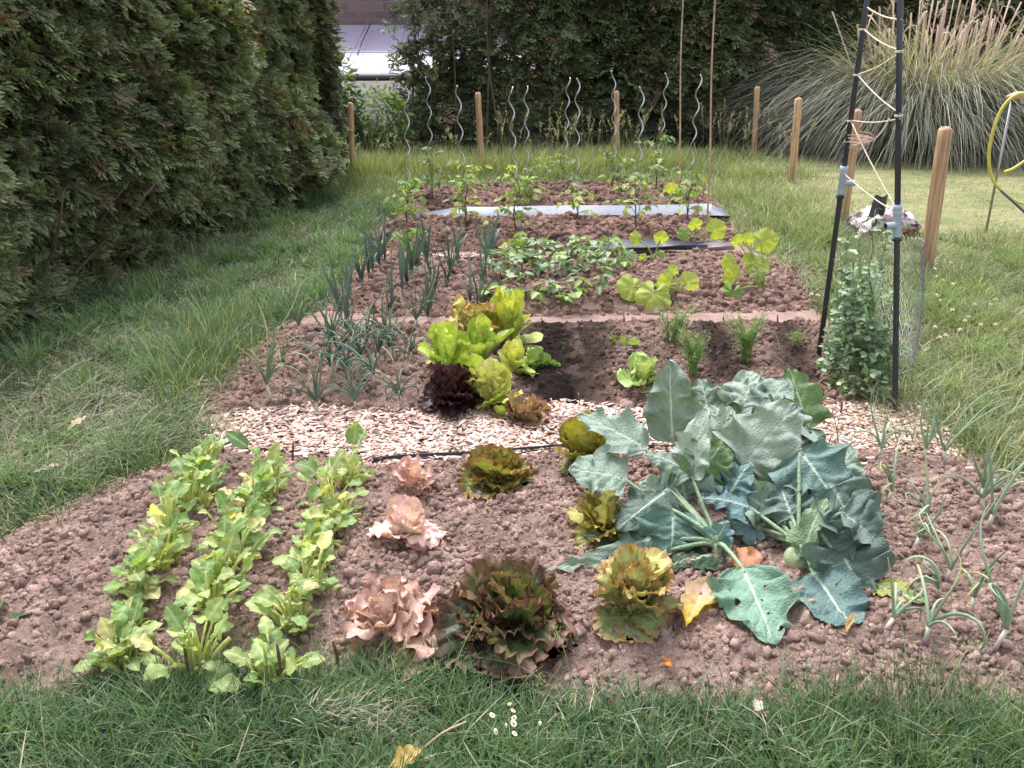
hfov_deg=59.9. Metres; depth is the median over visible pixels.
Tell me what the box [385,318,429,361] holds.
onion
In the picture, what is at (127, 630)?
spinach plant
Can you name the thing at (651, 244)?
weed sheet
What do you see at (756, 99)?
fence post
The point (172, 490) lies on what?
spinach plant
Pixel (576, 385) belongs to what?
soil bed
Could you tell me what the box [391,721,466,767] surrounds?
fallen leaf
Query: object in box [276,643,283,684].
marker stick
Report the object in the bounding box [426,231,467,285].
leek
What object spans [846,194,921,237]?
plastic sack
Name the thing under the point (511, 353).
green lettuce
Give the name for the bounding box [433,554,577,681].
frilly lettuce
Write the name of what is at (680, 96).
bamboo cane
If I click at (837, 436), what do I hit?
onion shoot
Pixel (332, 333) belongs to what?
onion
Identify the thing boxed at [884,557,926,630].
red onion
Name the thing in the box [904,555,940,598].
red onion
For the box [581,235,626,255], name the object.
bean plant
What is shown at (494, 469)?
frilly lettuce
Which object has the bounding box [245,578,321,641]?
spinach plant
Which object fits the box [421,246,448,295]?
leek
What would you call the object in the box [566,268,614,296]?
bean plant
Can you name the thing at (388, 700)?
dry grass clippings
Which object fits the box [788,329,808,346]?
carrot plant
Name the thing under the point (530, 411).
red lettuce
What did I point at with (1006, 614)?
red onion
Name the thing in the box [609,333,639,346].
young seedling
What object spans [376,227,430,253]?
tomato plant
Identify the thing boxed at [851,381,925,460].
red onion
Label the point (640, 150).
spiral stake
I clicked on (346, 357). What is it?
onion
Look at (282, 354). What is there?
garlic
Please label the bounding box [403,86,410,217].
spiral stake
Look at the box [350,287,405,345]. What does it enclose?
onion
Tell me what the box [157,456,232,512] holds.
spinach plant
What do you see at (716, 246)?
weed sheet
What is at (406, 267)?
leek
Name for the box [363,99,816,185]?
wild grass seed heads
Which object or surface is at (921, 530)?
red onion
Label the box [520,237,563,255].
bean plant
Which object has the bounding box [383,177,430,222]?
tomato plant
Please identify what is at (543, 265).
bean plant
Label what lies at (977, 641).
flowering grass stalk
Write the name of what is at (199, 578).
spinach plant
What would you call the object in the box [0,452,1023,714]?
soil bed
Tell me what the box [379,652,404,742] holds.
flowering grass stalk
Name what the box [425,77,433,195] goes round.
spiral stake
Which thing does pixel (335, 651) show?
marker stick
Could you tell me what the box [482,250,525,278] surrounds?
bean plant
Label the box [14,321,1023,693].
plant litter
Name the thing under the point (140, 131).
conifer hedge
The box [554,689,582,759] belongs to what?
flowering grass stalk
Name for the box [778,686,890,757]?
weed
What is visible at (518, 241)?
plant
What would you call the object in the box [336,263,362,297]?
leek
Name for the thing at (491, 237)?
leek
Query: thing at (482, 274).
leek
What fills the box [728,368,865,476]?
kohlrabi plant
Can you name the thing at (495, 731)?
daisy
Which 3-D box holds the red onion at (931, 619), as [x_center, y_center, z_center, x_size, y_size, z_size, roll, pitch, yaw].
[1.177,0.573,2.418,0.135,0.290,0.298,-5,22,-13]
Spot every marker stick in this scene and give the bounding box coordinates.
[183,644,190,677]
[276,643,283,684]
[291,443,293,460]
[332,640,340,671]
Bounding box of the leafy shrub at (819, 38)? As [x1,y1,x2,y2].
[779,9,846,142]
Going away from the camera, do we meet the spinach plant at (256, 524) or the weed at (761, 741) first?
the weed at (761, 741)
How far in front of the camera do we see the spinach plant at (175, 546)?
2.69 m
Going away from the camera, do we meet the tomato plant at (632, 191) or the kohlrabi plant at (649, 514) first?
the kohlrabi plant at (649, 514)
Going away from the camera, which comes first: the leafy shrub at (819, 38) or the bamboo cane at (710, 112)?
the bamboo cane at (710, 112)
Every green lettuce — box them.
[418,322,483,370]
[463,357,522,414]
[464,314,514,358]
[489,286,542,347]
[489,402,506,421]
[498,339,542,377]
[613,351,658,392]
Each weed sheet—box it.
[415,203,729,218]
[576,239,707,253]
[692,242,734,251]
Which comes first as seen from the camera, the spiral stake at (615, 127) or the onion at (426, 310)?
the onion at (426, 310)
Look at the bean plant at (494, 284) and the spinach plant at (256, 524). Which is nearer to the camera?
the spinach plant at (256, 524)
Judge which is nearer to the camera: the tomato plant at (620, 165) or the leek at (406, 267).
the leek at (406, 267)
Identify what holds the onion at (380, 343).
on the soil bed at (576, 385)
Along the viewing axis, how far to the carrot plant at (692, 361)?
4.26 m
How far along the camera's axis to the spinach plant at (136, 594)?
2.47 m
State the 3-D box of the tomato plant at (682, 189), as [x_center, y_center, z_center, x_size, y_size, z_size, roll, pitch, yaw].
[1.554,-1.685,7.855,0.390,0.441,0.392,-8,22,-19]
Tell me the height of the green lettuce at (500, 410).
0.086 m
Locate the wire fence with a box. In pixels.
[355,94,845,215]
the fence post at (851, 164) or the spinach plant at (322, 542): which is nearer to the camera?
the spinach plant at (322, 542)
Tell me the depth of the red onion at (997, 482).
3.00 m
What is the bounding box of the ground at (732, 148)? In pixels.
[0,130,1023,767]
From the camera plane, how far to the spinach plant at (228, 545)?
2.62 m
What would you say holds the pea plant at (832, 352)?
on the garden path at (772, 315)
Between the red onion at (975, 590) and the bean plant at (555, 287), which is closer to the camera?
the red onion at (975, 590)
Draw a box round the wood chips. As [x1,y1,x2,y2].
[195,251,973,472]
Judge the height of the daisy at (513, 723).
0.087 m
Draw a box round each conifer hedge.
[0,0,354,337]
[380,0,1023,148]
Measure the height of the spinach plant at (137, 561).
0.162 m
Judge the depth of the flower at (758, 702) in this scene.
2.19 m
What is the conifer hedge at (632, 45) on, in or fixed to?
on the ground at (732, 148)
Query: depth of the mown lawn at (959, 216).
10.16 m
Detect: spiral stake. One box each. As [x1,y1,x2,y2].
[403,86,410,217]
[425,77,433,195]
[455,85,467,222]
[508,87,519,229]
[523,86,529,185]
[562,77,570,188]
[574,78,579,216]
[611,70,616,194]
[634,86,644,226]
[657,73,668,186]
[685,74,701,218]
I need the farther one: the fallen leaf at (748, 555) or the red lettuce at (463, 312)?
the red lettuce at (463, 312)
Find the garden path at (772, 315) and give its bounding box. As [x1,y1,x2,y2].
[0,201,1009,724]
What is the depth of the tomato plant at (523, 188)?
7.35 m
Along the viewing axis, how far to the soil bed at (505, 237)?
7.39 m
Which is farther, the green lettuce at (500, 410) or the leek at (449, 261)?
the leek at (449, 261)
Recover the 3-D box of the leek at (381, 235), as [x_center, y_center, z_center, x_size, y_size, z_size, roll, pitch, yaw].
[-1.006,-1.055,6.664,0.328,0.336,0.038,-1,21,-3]
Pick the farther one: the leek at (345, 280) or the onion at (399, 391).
the leek at (345, 280)
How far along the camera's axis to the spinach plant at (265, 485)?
3.05 m
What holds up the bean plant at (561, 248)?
on the soil bed at (623, 303)
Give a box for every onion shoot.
[828,421,844,444]
[832,409,838,443]
[900,415,918,444]
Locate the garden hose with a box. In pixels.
[987,92,1023,204]
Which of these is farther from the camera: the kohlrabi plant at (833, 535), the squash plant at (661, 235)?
the squash plant at (661, 235)
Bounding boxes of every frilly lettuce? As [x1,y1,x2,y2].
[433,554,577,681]
[457,443,536,499]
[553,410,619,474]
[565,489,623,550]
[592,543,683,644]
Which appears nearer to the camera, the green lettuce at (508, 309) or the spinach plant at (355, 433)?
the spinach plant at (355, 433)
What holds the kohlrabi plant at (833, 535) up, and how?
on the soil bed at (90, 548)
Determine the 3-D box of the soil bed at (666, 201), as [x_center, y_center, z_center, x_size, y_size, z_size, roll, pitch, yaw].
[0.496,-1.974,9.454,3.680,0.218,1.888,0,21,0]
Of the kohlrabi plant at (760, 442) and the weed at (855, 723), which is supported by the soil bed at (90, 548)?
the kohlrabi plant at (760, 442)
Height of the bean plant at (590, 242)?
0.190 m
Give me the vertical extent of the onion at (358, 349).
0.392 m
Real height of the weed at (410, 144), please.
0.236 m
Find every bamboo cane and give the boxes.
[678,0,683,196]
[706,0,715,220]
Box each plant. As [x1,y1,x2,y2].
[72,597,162,676]
[103,547,177,606]
[107,587,155,644]
[126,510,192,576]
[131,597,233,697]
[138,479,199,549]
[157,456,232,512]
[169,434,225,489]
[173,554,251,623]
[176,530,252,598]
[181,459,228,492]
[195,490,270,553]
[202,516,282,573]
[209,616,324,698]
[225,431,295,482]
[227,462,283,514]
[239,461,288,504]
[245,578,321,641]
[271,518,334,582]
[285,530,340,602]
[294,506,356,554]
[295,449,369,521]
[302,498,353,549]
[317,422,376,489]
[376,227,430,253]
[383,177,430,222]
[416,146,459,198]
[442,159,492,224]
[478,272,516,297]
[481,164,547,230]
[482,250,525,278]
[498,242,534,260]
[501,231,536,254]
[505,250,544,278]
[507,157,550,196]
[515,271,556,301]
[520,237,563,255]
[524,250,573,271]
[536,234,581,256]
[543,153,580,189]
[547,284,587,308]
[548,407,802,644]
[550,256,589,277]
[556,187,597,217]
[566,235,607,256]
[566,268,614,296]
[574,248,615,271]
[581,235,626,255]
[594,150,641,194]
[598,248,637,270]
[602,164,672,226]
[616,264,698,309]
[619,230,668,261]
[634,134,683,185]
[642,360,818,495]
[653,298,697,344]
[660,182,692,198]
[667,169,712,218]
[676,325,712,378]
[677,218,726,242]
[702,438,924,625]
[718,227,778,299]
[724,305,768,364]
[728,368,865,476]
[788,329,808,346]
[810,251,875,386]
[817,228,877,357]
[835,208,893,398]
[839,273,915,404]
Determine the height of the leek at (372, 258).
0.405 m
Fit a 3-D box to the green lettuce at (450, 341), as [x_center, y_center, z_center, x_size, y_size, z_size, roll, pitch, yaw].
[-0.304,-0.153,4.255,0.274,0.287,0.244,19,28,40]
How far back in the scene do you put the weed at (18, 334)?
4.97 m
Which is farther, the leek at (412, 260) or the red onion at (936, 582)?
the leek at (412, 260)
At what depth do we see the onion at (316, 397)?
4.00 m
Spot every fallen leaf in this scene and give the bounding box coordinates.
[34,463,57,471]
[67,415,85,429]
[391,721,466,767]
[663,656,671,665]
[680,572,717,625]
[732,545,762,566]
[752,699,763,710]
[844,614,853,631]
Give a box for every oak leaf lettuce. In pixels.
[340,571,441,681]
[365,494,447,552]
[389,455,435,498]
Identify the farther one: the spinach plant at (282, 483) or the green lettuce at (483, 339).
the green lettuce at (483, 339)
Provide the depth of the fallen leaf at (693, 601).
2.56 m
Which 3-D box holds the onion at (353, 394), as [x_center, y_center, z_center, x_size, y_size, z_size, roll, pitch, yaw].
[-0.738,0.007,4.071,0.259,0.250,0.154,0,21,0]
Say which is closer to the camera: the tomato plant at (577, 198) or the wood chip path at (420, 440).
the wood chip path at (420, 440)
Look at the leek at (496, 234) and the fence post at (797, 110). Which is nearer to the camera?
the leek at (496, 234)
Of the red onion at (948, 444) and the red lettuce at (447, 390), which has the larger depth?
the red lettuce at (447, 390)
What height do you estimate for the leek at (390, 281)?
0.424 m
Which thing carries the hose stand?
on the mown lawn at (959, 216)
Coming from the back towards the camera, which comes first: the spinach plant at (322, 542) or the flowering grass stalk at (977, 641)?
the spinach plant at (322, 542)
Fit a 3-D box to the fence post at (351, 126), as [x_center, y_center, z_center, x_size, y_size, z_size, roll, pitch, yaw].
[-2.016,-3.068,11.180,0.073,0.910,0.102,19,28,40]
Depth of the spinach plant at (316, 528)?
2.71 m
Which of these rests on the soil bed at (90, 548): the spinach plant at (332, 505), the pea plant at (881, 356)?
the spinach plant at (332, 505)
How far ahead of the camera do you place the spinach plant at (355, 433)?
3.27 m
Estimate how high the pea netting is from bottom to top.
0.720 m
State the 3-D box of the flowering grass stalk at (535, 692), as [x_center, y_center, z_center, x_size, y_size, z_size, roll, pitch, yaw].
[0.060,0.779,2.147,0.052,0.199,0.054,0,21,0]
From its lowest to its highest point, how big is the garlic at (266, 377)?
0.528 m
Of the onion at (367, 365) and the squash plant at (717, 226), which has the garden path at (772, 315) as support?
the squash plant at (717, 226)
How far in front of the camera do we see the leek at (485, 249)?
5.85 m
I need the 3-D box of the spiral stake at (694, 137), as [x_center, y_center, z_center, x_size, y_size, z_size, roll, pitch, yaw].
[1.564,-1.980,7.712,0.081,1.337,0.051,12,24,29]
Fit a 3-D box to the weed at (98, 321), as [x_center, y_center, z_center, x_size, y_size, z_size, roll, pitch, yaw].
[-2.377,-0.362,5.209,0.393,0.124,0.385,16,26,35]
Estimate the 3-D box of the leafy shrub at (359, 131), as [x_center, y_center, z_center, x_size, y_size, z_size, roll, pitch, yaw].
[-2.283,-4.149,12.926,1.723,1.826,1.085,0,21,0]
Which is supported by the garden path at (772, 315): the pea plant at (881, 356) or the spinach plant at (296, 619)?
the pea plant at (881, 356)
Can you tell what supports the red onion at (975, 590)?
on the soil bed at (90, 548)
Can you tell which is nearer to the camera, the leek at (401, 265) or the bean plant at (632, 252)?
the leek at (401, 265)
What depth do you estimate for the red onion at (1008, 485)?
2.93 m
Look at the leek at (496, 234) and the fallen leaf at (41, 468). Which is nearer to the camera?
the fallen leaf at (41, 468)
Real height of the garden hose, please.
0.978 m
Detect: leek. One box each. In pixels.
[321,256,370,317]
[333,246,372,286]
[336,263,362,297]
[337,239,355,297]
[356,217,405,258]
[358,222,377,272]
[362,226,395,260]
[364,237,376,278]
[371,219,384,270]
[382,262,389,317]
[383,216,385,263]
[385,250,406,313]
[387,221,428,270]
[391,210,432,264]
[395,236,404,294]
[397,220,430,275]
[400,239,426,286]
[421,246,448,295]
[421,263,439,317]
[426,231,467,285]
[438,221,458,276]
[450,211,468,262]
[457,255,476,303]
[460,265,496,303]
[472,213,498,270]
[473,238,489,289]
[482,231,487,282]
[487,212,503,257]
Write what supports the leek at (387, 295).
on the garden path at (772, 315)
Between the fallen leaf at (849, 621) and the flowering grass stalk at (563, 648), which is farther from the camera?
the fallen leaf at (849, 621)
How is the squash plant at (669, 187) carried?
on the soil bed at (666, 201)
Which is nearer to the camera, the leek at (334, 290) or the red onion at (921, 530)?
the red onion at (921, 530)
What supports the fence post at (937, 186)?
on the ground at (732, 148)
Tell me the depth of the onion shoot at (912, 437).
3.70 m
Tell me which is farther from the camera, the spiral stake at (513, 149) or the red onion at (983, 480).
the spiral stake at (513, 149)
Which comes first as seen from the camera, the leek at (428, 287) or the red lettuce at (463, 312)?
the red lettuce at (463, 312)
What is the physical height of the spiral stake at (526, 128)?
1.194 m
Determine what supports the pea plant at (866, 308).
on the garden path at (772, 315)
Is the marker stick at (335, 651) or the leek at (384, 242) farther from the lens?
the leek at (384, 242)
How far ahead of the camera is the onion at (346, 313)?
4.71 m
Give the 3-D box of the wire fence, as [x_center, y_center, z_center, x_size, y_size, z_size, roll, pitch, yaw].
[0.778,-2.879,10.640,5.608,0.913,5.250,0,21,0]
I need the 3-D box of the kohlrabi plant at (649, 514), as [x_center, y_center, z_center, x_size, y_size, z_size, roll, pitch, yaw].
[0.510,0.391,2.746,0.784,0.423,0.697,6,22,16]
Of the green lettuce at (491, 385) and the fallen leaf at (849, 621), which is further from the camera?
the green lettuce at (491, 385)
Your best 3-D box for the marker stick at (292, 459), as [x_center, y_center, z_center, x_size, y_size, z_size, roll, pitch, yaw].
[-0.867,0.286,3.509,0.021,0.118,0.009,0,21,0]
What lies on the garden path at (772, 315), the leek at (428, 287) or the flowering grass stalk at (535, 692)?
the leek at (428, 287)
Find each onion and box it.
[282,351,340,411]
[288,329,378,383]
[289,320,350,375]
[305,264,357,348]
[305,294,372,362]
[311,301,377,363]
[322,261,355,335]
[322,328,404,382]
[325,355,380,410]
[339,285,394,346]
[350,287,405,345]
[357,294,407,353]
[361,308,409,366]
[361,347,430,403]
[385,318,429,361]
[391,269,440,325]
[402,254,448,328]
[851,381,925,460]
[870,435,902,501]
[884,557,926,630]
[886,495,945,545]
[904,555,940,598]
[905,434,938,534]
[915,548,988,649]
[919,490,1001,582]
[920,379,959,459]
[936,382,1015,464]
[942,438,1023,509]
[955,548,1009,614]
[959,504,1023,652]
[966,421,1022,502]
[984,422,1023,532]
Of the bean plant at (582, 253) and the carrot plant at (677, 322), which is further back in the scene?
the bean plant at (582, 253)
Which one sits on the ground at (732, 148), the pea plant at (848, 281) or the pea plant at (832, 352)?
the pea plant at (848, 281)
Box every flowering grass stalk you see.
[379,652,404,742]
[440,614,478,720]
[460,650,565,697]
[526,670,547,731]
[549,621,573,695]
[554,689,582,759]
[935,637,980,709]
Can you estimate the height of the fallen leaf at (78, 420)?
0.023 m
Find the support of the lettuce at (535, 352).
on the soil bed at (576, 385)
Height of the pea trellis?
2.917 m
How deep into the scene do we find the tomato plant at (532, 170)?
8.81 m
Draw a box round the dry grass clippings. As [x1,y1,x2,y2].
[0,172,1023,767]
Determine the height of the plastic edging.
0.046 m
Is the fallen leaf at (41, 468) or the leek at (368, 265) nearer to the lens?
the fallen leaf at (41, 468)
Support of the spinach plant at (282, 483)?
on the soil bed at (90, 548)
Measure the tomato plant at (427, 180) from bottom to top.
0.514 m
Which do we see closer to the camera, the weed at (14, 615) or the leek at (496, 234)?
the weed at (14, 615)
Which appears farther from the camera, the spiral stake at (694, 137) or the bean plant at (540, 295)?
the spiral stake at (694, 137)
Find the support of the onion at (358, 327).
on the soil bed at (576, 385)
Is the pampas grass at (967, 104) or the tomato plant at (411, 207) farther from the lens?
the pampas grass at (967, 104)
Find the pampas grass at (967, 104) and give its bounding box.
[686,0,1023,176]
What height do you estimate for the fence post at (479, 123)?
1.031 m
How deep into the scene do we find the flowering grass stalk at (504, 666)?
2.31 m
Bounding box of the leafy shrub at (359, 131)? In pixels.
[333,35,414,153]
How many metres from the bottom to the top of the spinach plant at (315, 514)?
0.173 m
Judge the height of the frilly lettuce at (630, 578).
0.220 m
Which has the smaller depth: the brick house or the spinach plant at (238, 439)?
the spinach plant at (238, 439)
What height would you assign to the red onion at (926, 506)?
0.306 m
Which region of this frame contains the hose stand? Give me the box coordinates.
[984,91,1023,232]
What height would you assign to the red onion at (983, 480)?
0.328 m
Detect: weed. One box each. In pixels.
[0,597,29,629]
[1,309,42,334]
[3,315,112,355]
[59,310,138,336]
[398,137,422,150]
[638,691,710,759]
[702,703,817,767]
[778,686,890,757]
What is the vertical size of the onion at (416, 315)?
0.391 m
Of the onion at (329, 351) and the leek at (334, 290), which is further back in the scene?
the leek at (334, 290)
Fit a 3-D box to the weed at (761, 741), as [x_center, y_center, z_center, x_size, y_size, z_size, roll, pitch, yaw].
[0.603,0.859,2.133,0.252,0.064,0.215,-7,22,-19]
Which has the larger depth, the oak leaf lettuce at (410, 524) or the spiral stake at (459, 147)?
the spiral stake at (459, 147)
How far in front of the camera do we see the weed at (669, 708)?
2.17 m
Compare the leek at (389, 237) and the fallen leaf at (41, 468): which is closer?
the fallen leaf at (41, 468)
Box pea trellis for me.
[816,0,903,410]
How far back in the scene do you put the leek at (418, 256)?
6.13 m
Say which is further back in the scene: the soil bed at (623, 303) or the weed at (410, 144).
the weed at (410, 144)
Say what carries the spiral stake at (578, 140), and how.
on the garden path at (772, 315)
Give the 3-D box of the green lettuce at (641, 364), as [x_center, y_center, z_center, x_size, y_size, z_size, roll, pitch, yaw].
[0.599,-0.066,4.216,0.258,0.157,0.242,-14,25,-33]
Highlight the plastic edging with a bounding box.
[373,444,674,462]
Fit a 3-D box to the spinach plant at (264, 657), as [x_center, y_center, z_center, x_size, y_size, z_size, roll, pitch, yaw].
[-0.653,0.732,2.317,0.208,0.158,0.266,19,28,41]
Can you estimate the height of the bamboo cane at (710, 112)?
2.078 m
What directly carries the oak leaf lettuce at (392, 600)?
on the soil bed at (90, 548)
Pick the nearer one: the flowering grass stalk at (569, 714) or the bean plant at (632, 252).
the flowering grass stalk at (569, 714)
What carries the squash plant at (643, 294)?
on the soil bed at (623, 303)
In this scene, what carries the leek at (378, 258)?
on the soil bed at (623, 303)
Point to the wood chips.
(391, 442)
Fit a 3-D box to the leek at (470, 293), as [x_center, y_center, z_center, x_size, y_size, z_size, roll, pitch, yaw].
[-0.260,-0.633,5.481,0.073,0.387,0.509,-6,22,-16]
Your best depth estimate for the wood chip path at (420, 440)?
3.85 m
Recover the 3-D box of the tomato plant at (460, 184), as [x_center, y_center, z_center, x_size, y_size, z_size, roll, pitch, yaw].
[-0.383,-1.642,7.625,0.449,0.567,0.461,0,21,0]
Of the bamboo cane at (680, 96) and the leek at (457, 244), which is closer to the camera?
the leek at (457, 244)
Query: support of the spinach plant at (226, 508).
on the soil bed at (90, 548)
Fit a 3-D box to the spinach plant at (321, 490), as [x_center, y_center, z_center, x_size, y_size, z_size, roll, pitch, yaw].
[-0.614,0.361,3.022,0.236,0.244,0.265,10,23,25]
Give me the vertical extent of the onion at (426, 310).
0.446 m
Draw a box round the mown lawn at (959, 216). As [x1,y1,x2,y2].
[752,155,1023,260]
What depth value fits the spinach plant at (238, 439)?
3.29 m
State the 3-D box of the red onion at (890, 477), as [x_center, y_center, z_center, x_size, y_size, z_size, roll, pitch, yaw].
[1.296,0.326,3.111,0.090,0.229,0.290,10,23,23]
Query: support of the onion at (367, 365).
on the soil bed at (576, 385)
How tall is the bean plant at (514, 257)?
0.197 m
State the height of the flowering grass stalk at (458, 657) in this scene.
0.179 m
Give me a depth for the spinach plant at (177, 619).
2.33 m
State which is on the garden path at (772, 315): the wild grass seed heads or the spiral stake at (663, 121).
the spiral stake at (663, 121)
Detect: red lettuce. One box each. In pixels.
[417,361,483,418]
[445,294,498,353]
[493,391,553,429]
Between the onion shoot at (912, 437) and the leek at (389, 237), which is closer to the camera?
the onion shoot at (912, 437)
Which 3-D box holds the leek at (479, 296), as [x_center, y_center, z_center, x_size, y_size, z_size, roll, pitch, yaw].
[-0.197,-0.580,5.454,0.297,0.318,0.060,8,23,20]
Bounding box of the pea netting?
[831,206,924,374]
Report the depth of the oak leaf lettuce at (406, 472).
3.19 m
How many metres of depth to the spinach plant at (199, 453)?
3.28 m
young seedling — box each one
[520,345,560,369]
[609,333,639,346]
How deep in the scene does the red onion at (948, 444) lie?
3.33 m
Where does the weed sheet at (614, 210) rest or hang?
on the garden path at (772, 315)
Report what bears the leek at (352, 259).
on the soil bed at (623, 303)
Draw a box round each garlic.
[236,291,311,400]
[260,312,307,368]
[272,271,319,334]
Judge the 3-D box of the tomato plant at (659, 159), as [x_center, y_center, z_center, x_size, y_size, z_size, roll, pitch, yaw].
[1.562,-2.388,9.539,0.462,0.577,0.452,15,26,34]
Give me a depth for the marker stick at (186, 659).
2.30 m
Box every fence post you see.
[347,102,355,170]
[475,92,484,166]
[614,91,619,152]
[751,86,759,156]
[788,97,801,182]
[840,109,861,223]
[919,127,952,271]
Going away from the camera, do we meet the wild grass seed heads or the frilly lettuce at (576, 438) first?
the frilly lettuce at (576, 438)
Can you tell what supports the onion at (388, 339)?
on the soil bed at (576, 385)
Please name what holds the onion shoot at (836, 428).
on the wood chips
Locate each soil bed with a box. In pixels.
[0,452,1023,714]
[206,319,835,413]
[340,251,809,315]
[378,214,726,252]
[403,182,703,213]
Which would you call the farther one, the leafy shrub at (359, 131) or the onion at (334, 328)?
the leafy shrub at (359, 131)
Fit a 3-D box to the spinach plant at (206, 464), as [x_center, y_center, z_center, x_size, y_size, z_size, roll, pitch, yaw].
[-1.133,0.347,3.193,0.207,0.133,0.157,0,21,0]
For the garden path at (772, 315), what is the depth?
5.44 m
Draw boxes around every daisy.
[494,728,497,750]
[510,720,516,739]
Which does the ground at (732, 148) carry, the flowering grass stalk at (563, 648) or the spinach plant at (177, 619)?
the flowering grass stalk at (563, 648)
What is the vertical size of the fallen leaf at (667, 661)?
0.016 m
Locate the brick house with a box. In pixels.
[325,0,542,129]
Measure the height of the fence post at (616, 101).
0.978 m

